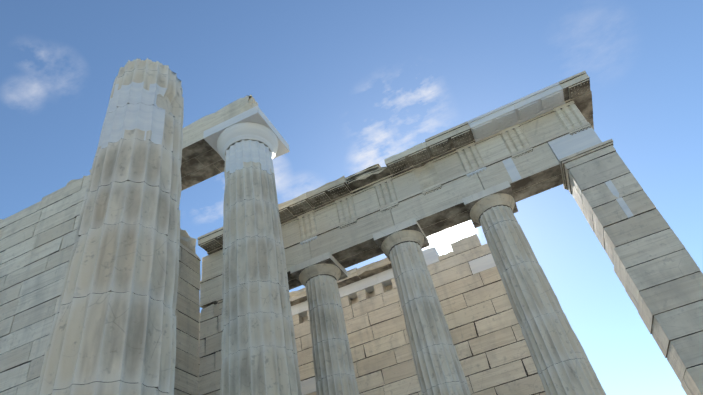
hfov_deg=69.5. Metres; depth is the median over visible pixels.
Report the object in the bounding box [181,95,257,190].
architrave beam
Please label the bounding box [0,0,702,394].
sky
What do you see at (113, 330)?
broken portico column
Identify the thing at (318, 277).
wing column
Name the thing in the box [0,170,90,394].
south wall
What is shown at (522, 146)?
wing entablature
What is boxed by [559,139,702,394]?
pier
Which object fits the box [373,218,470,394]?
wing column
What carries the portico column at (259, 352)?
on the stylobate floor
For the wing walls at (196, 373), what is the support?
on the stylobate floor
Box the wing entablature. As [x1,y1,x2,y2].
[197,71,601,307]
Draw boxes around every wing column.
[290,252,358,394]
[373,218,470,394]
[462,181,605,394]
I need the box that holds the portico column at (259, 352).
[203,106,301,394]
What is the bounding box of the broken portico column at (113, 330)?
[37,58,183,394]
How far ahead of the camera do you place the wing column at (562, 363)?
10.22 m
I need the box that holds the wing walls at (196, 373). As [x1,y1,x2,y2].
[174,228,545,394]
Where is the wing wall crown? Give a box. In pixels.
[289,234,490,325]
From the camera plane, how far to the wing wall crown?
16.64 m

